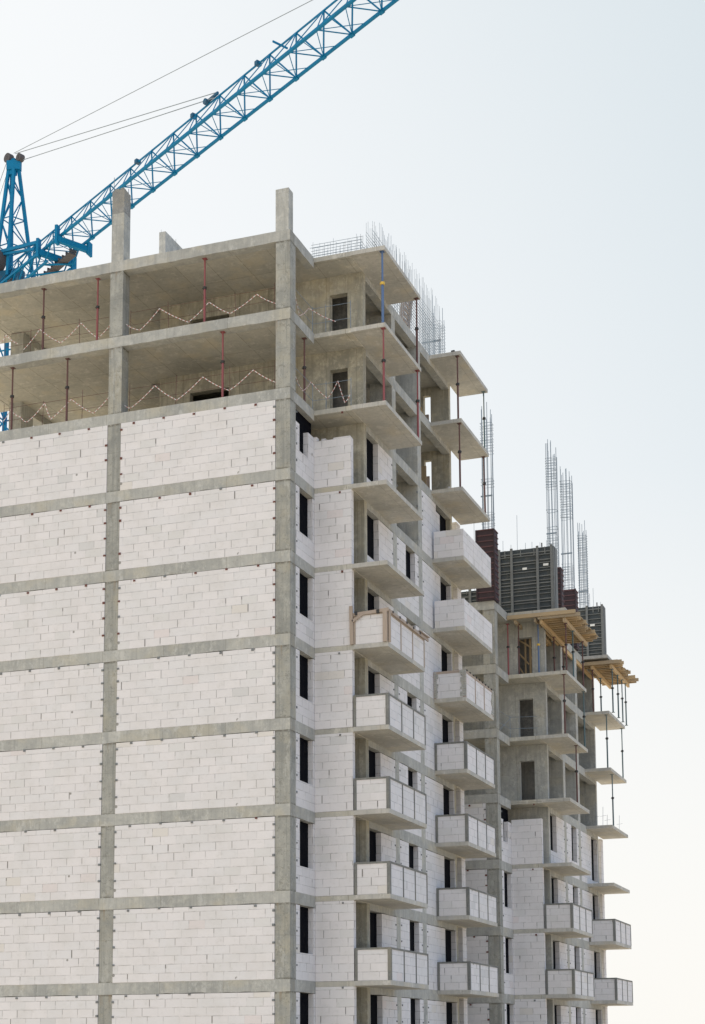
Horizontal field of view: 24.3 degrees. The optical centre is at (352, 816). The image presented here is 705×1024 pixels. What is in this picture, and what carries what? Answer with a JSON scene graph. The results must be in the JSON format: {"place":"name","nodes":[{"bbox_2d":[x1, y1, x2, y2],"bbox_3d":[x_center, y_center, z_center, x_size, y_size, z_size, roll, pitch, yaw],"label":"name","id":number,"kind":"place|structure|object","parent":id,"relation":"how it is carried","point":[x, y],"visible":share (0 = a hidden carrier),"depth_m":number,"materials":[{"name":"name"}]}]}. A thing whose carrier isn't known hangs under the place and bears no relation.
{"place":"outdoors","nodes":[
{"label":"outdoors","id":0,"kind":"place"},
{"bbox_2d":[0,0,704,1023],"label":"sky","id":1,"kind":"structure","parent":0,"point":[538,166],"materials":[{"name":"white"}]},
{"label":"ground","id":2,"kind":"structure","parent":0,"visible":0},
{"bbox_2d":[0,0,398,430],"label":"tower crane","id":3,"kind":"object","parent":2,"relation":"on","point":[13,165],"visible":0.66,"depth_m":83.05,"materials":[{"name":"blue paint"}]},
{"bbox_2d":[0,177,498,1023],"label":"apartment block","id":4,"kind":"structure","parent":2,"relation":"on","point":[244,629],"depth_m":59.48,"materials":[{"name":"concrete"}]},
{"bbox_2d":[10,367,15,429],"bbox_3d":[-13.025,-15.908,62.655,0.193,2.594,0.170,-3,-9,20],"label":"steel prop","id":5,"kind":"object","parent":4,"relation":"on","point":[11,397],"visible":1,"depth_m":62.61,"materials":[{"name":"paint"}]},
{"bbox_2d":[41,288,46,349],"bbox_3d":[-11.832,-18.944,62.671,0.193,2.594,0.170,-3,-9,20],"label":"steel prop","id":6,"kind":"object","parent":4,"relation":"on","point":[43,316],"visible":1,"depth_m":62.63,"materials":[{"name":"paint"}]},
{"bbox_2d":[3,391,107,430],"bbox_3d":[-11.213,-15.358,62.029,4.618,1.318,0.018,-3,-9,20],"label":"guard rail","id":7,"kind":"object","parent":4,"relation":"on","point":[54,413],"visible":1,"depth_m":62.14,"materials":[{"name":"metal"}]},
{"bbox_2d":[8,317,107,351],"bbox_3d":[-11.274,-18.262,62.466,4.615,1.190,0.018,-3,-9,20],"label":"guard rail","id":8,"kind":"object","parent":4,"relation":"on","point":[60,337],"visible":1,"depth_m":62.42,"materials":[{"name":"metal"}]},
{"bbox_2d":[65,358,70,420],"bbox_3d":[-10.780,-16.038,61.847,0.193,2.594,0.170,-3,-9,20],"label":"steel prop","id":9,"kind":"object","parent":4,"relation":"on","point":[66,388],"visible":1,"depth_m":61.80,"materials":[{"name":"paint"}]},
{"bbox_2d":[3,398,107,421],"bbox_3d":[-11.199,-15.342,61.902,4.609,0.730,0.025,-3,-9,20],"label":"barrier tape","id":10,"kind":"object","parent":9,"relation":"attached to","point":[57,413],"visible":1,"depth_m":61.93,"materials":[{"name":"white plastic"}]},
{"bbox_2d":[95,278,100,339],"bbox_3d":[-9.631,-19.074,61.858,0.193,2.594,0.170,-3,-9,20],"label":"steel prop","id":11,"kind":"object","parent":4,"relation":"on","point":[97,307],"visible":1,"depth_m":61.83,"materials":[{"name":"red paint"}]},
{"bbox_2d":[23,323,109,349],"bbox_3d":[-10.827,-18.314,62.190,3.822,0.790,0.025,-3,-9,20],"label":"barrier tape","id":12,"kind":"object","parent":11,"relation":"attached to","point":[67,337],"visible":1,"depth_m":62.15,"materials":[{"name":"plastic"}]},
{"bbox_2d":[125,370,275,407],"bbox_3d":[-5.585,-15.681,59.884,6.152,0.782,0.024,-3,-9,20],"label":"barrier tape","id":13,"kind":"object","parent":4,"relation":"attached to","point":[197,382],"visible":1,"depth_m":59.91,"materials":[{"name":"white plastic"}]},
{"bbox_2d":[126,294,275,329],"bbox_3d":[-5.600,-18.616,60.310,6.149,0.751,0.025,-3,-9,20],"label":"barrier tape","id":14,"kind":"object","parent":4,"relation":"attached to","point":[199,312],"visible":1,"depth_m":60.32,"materials":[{"name":"white plastic"}]},
{"bbox_2d":[129,366,274,410],"bbox_3d":[-5.548,-15.697,59.992,5.877,1.340,0.018,-3,-9,20],"label":"guard rail","id":15,"kind":"object","parent":4,"relation":"on","point":[195,391],"visible":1,"depth_m":60.20,"materials":[{"name":"metal"}]},
{"bbox_2d":[130,282,274,334],"bbox_3d":[-5.568,-18.619,60.417,5.869,1.247,0.018,-3,-9,20],"label":"guard rail","id":16,"kind":"object","parent":4,"relation":"on","point":[211,311],"visible":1,"depth_m":60.30,"materials":[{"name":"metal"}]},
{"bbox_2d":[202,258,207,321],"bbox_3d":[-5.450,-19.315,60.354,0.193,2.594,0.170,-3,-9,20],"label":"steel prop","id":17,"kind":"object","parent":4,"relation":"on","point":[204,288],"visible":1,"depth_m":60.31,"materials":[{"name":"red paint"}]},
{"bbox_2d":[220,331,225,396],"bbox_3d":[-4.729,-16.391,59.639,0.193,2.594,0.170,-3,-9,20],"label":"steel prop","id":18,"kind":"object","parent":4,"relation":"on","point":[222,362],"visible":1,"depth_m":59.59,"materials":[{"name":"red paint"}]},
{"bbox_2d":[296,411,310,452],"bbox_3d":[-1.869,-13.843,59.727,0.050,1.634,1.840,-3,-9,20],"label":"window","id":19,"kind":"structure","parent":4,"relation":"in","point":[304,426],"depth_m":59.74,"materials":[{"name":"black glass"}]},
{"bbox_2d":[299,492,307,537],"bbox_3d":[-1.852,-10.866,59.296,0.050,1.618,1.840,-3,-9,20],"label":"window","id":20,"kind":"structure","parent":4,"relation":"in","point":[303,501],"depth_m":59.45,"materials":[{"name":"black glass"}]},
{"bbox_2d":[300,573,307,617],"bbox_3d":[-1.835,-7.897,58.865,0.050,1.618,1.840,-3,-9,20],"label":"window","id":21,"kind":"structure","parent":4,"relation":"in","point":[303,580],"depth_m":59.04,"materials":[{"name":"black glass"}]},
{"bbox_2d":[300,655,307,699],"bbox_3d":[-1.819,-4.928,58.435,0.050,1.618,1.840,-3,-9,20],"label":"window","id":22,"kind":"structure","parent":4,"relation":"in","point":[303,661],"depth_m":58.60,"materials":[{"name":"black glass"}]},
{"bbox_2d":[300,738,307,782],"bbox_3d":[-1.802,-1.959,58.005,0.050,1.618,1.840,-3,-9,20],"label":"window","id":23,"kind":"structure","parent":4,"relation":"in","point":[303,743],"depth_m":58.16,"materials":[{"name":"black glass"}]},
{"bbox_2d":[300,821,307,867],"bbox_3d":[-1.785,1.009,57.575,0.050,1.618,1.840,-3,-9,20],"label":"window","id":24,"kind":"structure","parent":4,"relation":"in","point":[303,826],"depth_m":57.71,"materials":[{"name":"black glass"}]},
{"bbox_2d":[300,907,307,953],"bbox_3d":[-1.769,3.978,57.144,0.050,1.618,1.840,-3,-9,20],"label":"window","id":25,"kind":"structure","parent":4,"relation":"in","point":[303,911],"depth_m":57.27,"materials":[{"name":"black glass"}]},
{"bbox_2d":[300,993,307,1023],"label":"window","id":26,"kind":"structure","parent":4,"relation":"in","point":[303,997],"depth_m":56.87,"materials":[{"name":"black glass"}]},
{"bbox_2d":[302,337,306,401],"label":"steel prop","id":27,"kind":"object","parent":4,"relation":"on","point":[304,367],"visible":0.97,"depth_m":60.13,"materials":[{"name":"paint"}]},
{"bbox_2d":[295,296,335,321],"bbox_3d":[-1.537,-18.483,60.200,0.550,0.711,2.096,-8,-11,43],"label":"barrier tape","id":28,"kind":"object","parent":4,"relation":"attached to","point":[312,310],"visible":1,"depth_m":60.56,"materials":[{"name":"white plastic"}]},
{"bbox_2d":[296,378,349,402],"bbox_3d":[-1.312,-15.672,59.895,2.367,0.896,0.918,5,-10,-33],"label":"barrier tape","id":29,"kind":"object","parent":4,"relation":"attached to","point":[321,393],"visible":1,"depth_m":60.33,"materials":[{"name":"white plastic"}]},
{"bbox_2d":[296,290,350,331],"bbox_3d":[-1.089,-18.631,60.001,1.533,1.100,1.812,-3,-9,20],"label":"guard rail","id":30,"kind":"object","parent":4,"relation":"on","point":[325,313],"visible":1,"depth_m":60.81,"materials":[{"name":"metal"}]},
{"bbox_2d":[297,374,350,408],"bbox_3d":[-1.072,-15.662,59.571,1.533,1.100,1.812,-3,-9,20],"label":"guard rail","id":31,"kind":"object","parent":4,"relation":"on","point":[312,390],"visible":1,"depth_m":60.49,"materials":[{"name":"metal"}]},
{"bbox_2d":[366,438,372,480],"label":"window","id":32,"kind":"structure","parent":4,"relation":"in","point":[369,445],"depth_m":62.30,"materials":[{"name":"black glass"}]},
{"bbox_2d":[367,515,373,559],"bbox_3d":[0.588,-10.210,61.653,0.050,2.268,1.530,-3,-9,20],"label":"window","id":33,"kind":"structure","parent":4,"relation":"in","point":[370,524],"depth_m":61.88,"materials":[{"name":"black glass"}]},
{"bbox_2d":[368,593,373,610],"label":"window","id":34,"kind":"structure","parent":4,"relation":"in","point":[370,598],"depth_m":61.50,"materials":[{"name":"black glass"}]},
{"bbox_2d":[368,670,374,693],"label":"window","id":35,"kind":"structure","parent":4,"relation":"in","point":[371,677],"depth_m":61.05,"materials":[{"name":"black glass"}]},
{"bbox_2d":[369,750,374,776],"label":"window","id":36,"kind":"structure","parent":4,"relation":"in","point":[371,754],"depth_m":60.61,"materials":[{"name":"black glass"}]},
{"bbox_2d":[369,831,375,861],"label":"window","id":37,"kind":"structure","parent":4,"relation":"in","point":[372,835],"depth_m":60.15,"materials":[{"name":"black glass"}]},
{"bbox_2d":[370,912,376,947],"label":"window","id":38,"kind":"structure","parent":4,"relation":"in","point":[373,917],"depth_m":59.76,"materials":[{"name":"black glass"}]},
{"bbox_2d":[370,995,376,1023],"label":"window","id":39,"kind":"structure","parent":4,"relation":"in","point":[373,999],"depth_m":59.32,"materials":[{"name":"black glass"}]},
{"bbox_2d":[379,250,384,322],"bbox_3d":[1.101,-19.471,60.363,0.193,2.836,0.175,-3,-9,20],"label":"steel prop","id":40,"kind":"object","parent":4,"relation":"on","point":[382,283],"visible":1,"depth_m":60.31,"materials":[{"name":"blue paint"}]},
{"bbox_2d":[381,327,385,400],"bbox_3d":[1.136,-16.503,59.926,0.193,2.836,0.170,-3,-9,20],"label":"steel prop","id":41,"kind":"object","parent":4,"relation":"on","point":[383,359],"visible":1,"depth_m":59.87,"materials":[{"name":"red paint"}]},
{"bbox_2d":[400,301,412,328],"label":"rebar","id":42,"kind":"object","parent":4,"relation":"on","point":[407,317],"visible":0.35,"depth_m":67.99,"materials":[{"name":"grey metal"}]},
{"bbox_2d":[406,550,409,578],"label":"window","id":43,"kind":"structure","parent":4,"relation":"in","point":[407,553],"depth_m":66.17,"materials":[{"name":"black glass"}]},
{"bbox_2d":[407,696,411,706],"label":"window","id":44,"kind":"structure","parent":4,"relation":"in","point":[409,700],"depth_m":65.36,"materials":[{"name":"black glass"}]},
{"bbox_2d":[408,770,412,786],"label":"window","id":45,"kind":"structure","parent":4,"relation":"in","point":[410,775],"depth_m":64.93,"materials":[{"name":"black glass"}]},
{"bbox_2d":[409,846,413,868],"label":"window","id":46,"kind":"structure","parent":4,"relation":"in","point":[411,865],"depth_m":64.46,"materials":[{"name":"black glass"}]},
{"bbox_2d":[410,922,413,950],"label":"window","id":47,"kind":"structure","parent":4,"relation":"in","point":[411,923],"depth_m":64.02,"materials":[{"name":"black glass"}]},
{"bbox_2d":[410,999,414,1023],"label":"window","id":48,"kind":"structure","parent":4,"relation":"in","point":[412,1001],"depth_m":63.61,"materials":[{"name":"black glass"}]},
{"bbox_2d":[414,297,418,362],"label":"steel prop","id":49,"kind":"object","parent":4,"relation":"on","point":[416,327],"visible":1,"depth_m":64.09,"materials":[{"name":"paint"}]},
{"bbox_2d":[415,369,419,436],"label":"steel prop","id":50,"kind":"object","parent":4,"relation":"on","point":[417,401],"visible":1,"depth_m":63.61,"materials":[{"name":"red paint"}]},
{"bbox_2d":[421,466,429,487],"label":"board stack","id":51,"kind":"object","parent":4,"relation":"on","point":[425,478],"visible":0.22,"depth_m":71.69,"materials":[{"name":"brown wood"}]},
{"bbox_2d":[436,511,445,530],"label":"window","id":52,"kind":"structure","parent":4,"relation":"in","point":[442,521],"depth_m":71.22,"materials":[{"name":"black glass"}]},
{"bbox_2d":[440,581,445,600],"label":"window","id":53,"kind":"structure","parent":4,"relation":"in","point":[443,588],"depth_m":70.72,"materials":[{"name":"black glass"}]},
{"bbox_2d":[441,649,446,670],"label":"window","id":54,"kind":"structure","parent":4,"relation":"in","point":[443,655],"depth_m":70.29,"materials":[{"name":"black glass"}]},
{"bbox_2d":[442,718,447,742],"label":"window","id":55,"kind":"structure","parent":4,"relation":"in","point":[444,723],"depth_m":69.85,"materials":[{"name":"black glass"}]},
{"bbox_2d":[443,788,448,814],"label":"window","id":56,"kind":"structure","parent":4,"relation":"in","point":[445,792],"depth_m":69.42,"materials":[{"name":"black glass"}]},
{"bbox_2d":[444,859,449,887],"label":"window","id":57,"kind":"structure","parent":4,"relation":"in","point":[446,862],"depth_m":68.98,"materials":[{"name":"black glass"}]},
{"bbox_2d":[445,930,450,961],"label":"window","id":58,"kind":"structure","parent":4,"relation":"in","point":[447,933],"depth_m":68.55,"materials":[{"name":"black glass"}]},
{"bbox_2d":[446,1002,451,1023],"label":"window","id":59,"kind":"structure","parent":4,"relation":"in","point":[448,1005],"depth_m":68.15,"materials":[{"name":"black glass"}]},
{"bbox_2d":[455,355,459,418],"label":"steel prop","id":60,"kind":"object","parent":4,"relation":"on","point":[457,383],"visible":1,"depth_m":69.44,"materials":[{"name":"paint"}]},
{"bbox_2d":[457,423,461,486],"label":"steel prop","id":61,"kind":"object","parent":4,"relation":"on","point":[459,451],"visible":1,"depth_m":68.99,"materials":[{"name":"paint"}]},
{"bbox_2d":[481,456,485,512],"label":"steel prop","id":62,"kind":"object","parent":4,"relation":"on","point":[484,482],"visible":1,"depth_m":72.89,"materials":[{"name":"paint"}]},
{"bbox_2d":[481,391,485,447],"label":"steel prop","id":63,"kind":"object","parent":4,"relation":"on","point":[483,417],"visible":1,"depth_m":73.21,"materials":[{"name":"grey paint"}]},
{"bbox_2d":[462,402,632,1023],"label":"apartment block","id":64,"kind":"structure","parent":2,"relation":"on","point":[549,940],"depth_m":77.68,"materials":[{"name":"concrete"}]},
{"bbox_2d":[461,589,477,602],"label":"wall formwork","id":65,"kind":"object","parent":64,"relation":"on","point":[469,596],"depth_m":79.51,"materials":[{"name":"grey metal"}]},
{"bbox_2d":[475,528,499,602],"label":"column formwork","id":66,"kind":"object","parent":64,"relation":"on","point":[486,540],"depth_m":75.68,"materials":[{"name":"red metal"}]},
{"bbox_2d":[501,807,507,840],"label":"window","id":67,"kind":"structure","parent":64,"relation":"in","point":[504,814],"depth_m":75.74,"materials":[{"name":"black glass"}]},
{"bbox_2d":[504,873,507,906],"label":"window","id":68,"kind":"structure","parent":64,"relation":"in","point":[505,875],"depth_m":75.34,"materials":[{"name":"black glass"}]},
{"bbox_2d":[505,938,508,972],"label":"window","id":69,"kind":"structure","parent":64,"relation":"in","point":[506,940],"depth_m":74.93,"materials":[{"name":"black glass"}]},
{"bbox_2d":[506,623,509,674],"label":"steel prop","id":70,"kind":"object","parent":64,"relation":"on","point":[508,646],"visible":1,"depth_m":77.56,"materials":[{"name":"red paint"}]},
{"bbox_2d":[507,1004,509,1023],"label":"window","id":71,"kind":"structure","parent":64,"relation":"in","point":[508,1005],"depth_m":74.59,"materials":[{"name":"black glass"}]},
{"bbox_2d":[499,711,536,737],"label":"guard rail","id":72,"kind":"object","parent":64,"relation":"on","point":[515,728],"visible":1,"depth_m":76.68,"materials":[{"name":"metal"}]},
{"bbox_2d":[517,624,519,673],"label":"steel prop","id":73,"kind":"object","parent":64,"relation":"on","point":[518,646],"visible":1,"depth_m":77.57,"materials":[{"name":"paint"}]},
{"bbox_2d":[519,639,531,673],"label":"timber trestle","id":74,"kind":"object","parent":64,"relation":"on","point":[530,657],"visible":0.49,"depth_m":79.03,"materials":[{"name":"brown wood"}]},
{"bbox_2d":[498,543,557,612],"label":"wall formwork","id":75,"kind":"object","parent":64,"relation":"on","point":[528,580],"depth_m":78.63,"materials":[{"name":"grey metal"}]},
{"bbox_2d":[537,620,539,671],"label":"steel prop","id":76,"kind":"object","parent":64,"relation":"on","point":[538,644],"visible":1,"depth_m":77.36,"materials":[{"name":"blue paint"}]},
{"bbox_2d":[546,635,551,645],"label":"timber beam row","id":77,"kind":"object","parent":64,"relation":"attached to","point":[548,641],"visible":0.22,"depth_m":80.94,"materials":[{"name":"brown wood"}]},
{"bbox_2d":[550,816,552,850],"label":"window","id":78,"kind":"structure","parent":64,"relation":"in","point":[551,838],"depth_m":78.24,"materials":[{"name":"black glass"}]},
{"bbox_2d":[551,878,553,902],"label":"window","id":79,"kind":"structure","parent":64,"relation":"in","point":[552,881],"depth_m":77.88,"materials":[{"name":"black glass"}]},
{"bbox_2d":[552,637,555,670],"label":"steel prop","id":80,"kind":"object","parent":64,"relation":"on","point":[554,657],"visible":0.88,"depth_m":79.29,"materials":[{"name":"paint"}]},
{"bbox_2d":[553,942,555,968],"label":"window","id":81,"kind":"structure","parent":64,"relation":"in","point":[554,967],"depth_m":77.37,"materials":[{"name":"black glass"}]},
{"bbox_2d":[554,1006,556,1023],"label":"window","id":82,"kind":"structure","parent":64,"relation":"in","point":[555,1010],"depth_m":77.03,"materials":[{"name":"black glass"}]},
{"bbox_2d":[557,567,563,607],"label":"column formwork","id":83,"kind":"object","parent":64,"relation":"on","point":[560,588],"depth_m":81.75,"materials":[{"name":"grey metal"}]},
{"bbox_2d":[562,674,565,733],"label":"steel prop","id":84,"kind":"object","parent":64,"relation":"on","point":[564,700],"visible":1,"depth_m":76.14,"materials":[{"name":"paint"}]},
{"bbox_2d":[563,623,568,671],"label":"steel prop","id":85,"kind":"object","parent":64,"relation":"on","point":[566,644],"visible":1,"depth_m":76.71,"materials":[{"name":"paint"}]},
{"bbox_2d":[537,612,597,647],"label":"timber deck","id":86,"kind":"structure","parent":85,"relation":"on","point":[553,625],"depth_m":78.58,"materials":[{"name":"beige wood"}]},
{"bbox_2d":[507,609,575,629],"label":"timber edge board","id":87,"kind":"object","parent":86,"relation":"on","point":[532,615],"visible":0.96,"depth_m":76.98,"materials":[{"name":"beige wood"}]},
{"bbox_2d":[561,646,564,669],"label":"steel prop","id":88,"kind":"object","parent":86,"relation":"attached to","point":[563,666],"visible":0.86,"depth_m":81.18,"materials":[{"name":"paint"}]},
{"bbox_2d":[546,631,591,679],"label":"timber beam","id":89,"kind":"structure","parent":64,"relation":"attached to","point":[579,665],"depth_m":83.70,"materials":[{"name":"beige wood"}]},
{"bbox_2d":[563,588,579,650],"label":"column formwork","id":90,"kind":"object","parent":64,"relation":"on","point":[571,598],"depth_m":84.84,"materials":[{"name":"red metal"}]},
{"bbox_2d":[571,828,572,860],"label":"window","id":91,"kind":"structure","parent":64,"relation":"in","point":[571,828],"depth_m":82.52,"materials":[{"name":"black glass"}]},
{"bbox_2d":[571,630,575,678],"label":"steel prop","id":92,"kind":"object","parent":64,"relation":"on","point":[573,651],"visible":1,"depth_m":78.10,"materials":[{"name":"grey paint"}]},
{"bbox_2d":[574,745,577,801],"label":"steel prop","id":93,"kind":"object","parent":64,"relation":"on","point":[576,771],"visible":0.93,"depth_m":77.66,"materials":[{"name":"paint"}]},
{"bbox_2d":[580,641,583,685],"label":"steel prop","id":94,"kind":"object","parent":64,"relation":"on","point":[582,661],"visible":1,"depth_m":80.13,"materials":[{"name":"paint"}]},
{"bbox_2d":[581,691,585,746],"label":"steel prop","id":95,"kind":"object","parent":64,"relation":"on","point":[584,716],"visible":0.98,"depth_m":79.80,"materials":[{"name":"grey paint"}]},
{"bbox_2d":[577,602,606,655],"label":"wall formwork","id":96,"kind":"object","parent":64,"relation":"on","point":[594,617],"depth_m":88.95,"materials":[{"name":"grey metal"}]},
{"bbox_2d":[591,669,593,711],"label":"steel prop","id":97,"kind":"object","parent":64,"relation":"on","point":[592,691],"visible":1,"depth_m":86.07,"materials":[{"name":"paint"}]},
{"bbox_2d":[591,839,593,880],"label":"window","id":98,"kind":"structure","parent":64,"relation":"in","point":[592,859],"depth_m":87.03,"materials":[{"name":"black glass"}]},
{"bbox_2d":[592,896,594,918],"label":"window","id":99,"kind":"structure","parent":64,"relation":"in","point":[592,896],"depth_m":86.72,"materials":[{"name":"black glass"}]},
{"bbox_2d":[594,953,596,977],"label":"window","id":100,"kind":"structure","parent":64,"relation":"in","point":[595,971],"depth_m":86.21,"materials":[{"name":"black glass"}]},
{"bbox_2d":[599,678,601,710],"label":"steel prop","id":101,"kind":"object","parent":64,"relation":"on","point":[600,695],"visible":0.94,"depth_m":88.03,"materials":[{"name":"grey paint"}]},
{"bbox_2d":[605,714,608,767],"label":"steel prop","id":102,"kind":"object","parent":64,"relation":"on","point":[606,738],"visible":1,"depth_m":85.36,"materials":[{"name":"grey paint"}]},
{"bbox_2d":[584,659,638,688],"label":"timber deck","id":103,"kind":"structure","parent":64,"relation":"attached to","point":[602,670],"depth_m":87.79,"materials":[{"name":"beige wood"}]},
{"bbox_2d":[610,669,614,712],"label":"steel prop","id":104,"kind":"object","parent":103,"relation":"attached to","point":[612,687],"visible":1,"depth_m":85.90,"materials":[{"name":"grey paint"}]},
{"bbox_2d":[616,675,619,717],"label":"steel prop","id":105,"kind":"object","parent":103,"relation":"attached to","point":[617,696],"visible":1,"depth_m":87.32,"materials":[{"name":"grey paint"}]},
{"bbox_2d":[620,679,623,721],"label":"steel prop","id":106,"kind":"object","parent":103,"relation":"attached to","point":[622,698],"visible":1,"depth_m":88.43,"materials":[{"name":"grey paint"}]},
{"bbox_2d":[624,683,627,725],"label":"steel prop","id":107,"kind":"object","parent":103,"relation":"attached to","point":[625,701],"visible":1,"depth_m":89.35,"materials":[{"name":"grey paint"}]},
{"bbox_2d":[610,774,613,824],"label":"steel prop","id":108,"kind":"object","parent":64,"relation":"on","point":[612,797],"visible":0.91,"depth_m":85.84,"materials":[{"name":"grey paint"}]},
{"bbox_2d":[620,728,623,777],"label":"steel prop","id":109,"kind":"object","parent":64,"relation":"on","point":[622,750],"visible":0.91,"depth_m":88.96,"materials":[{"name":"grey paint"}]}
]}

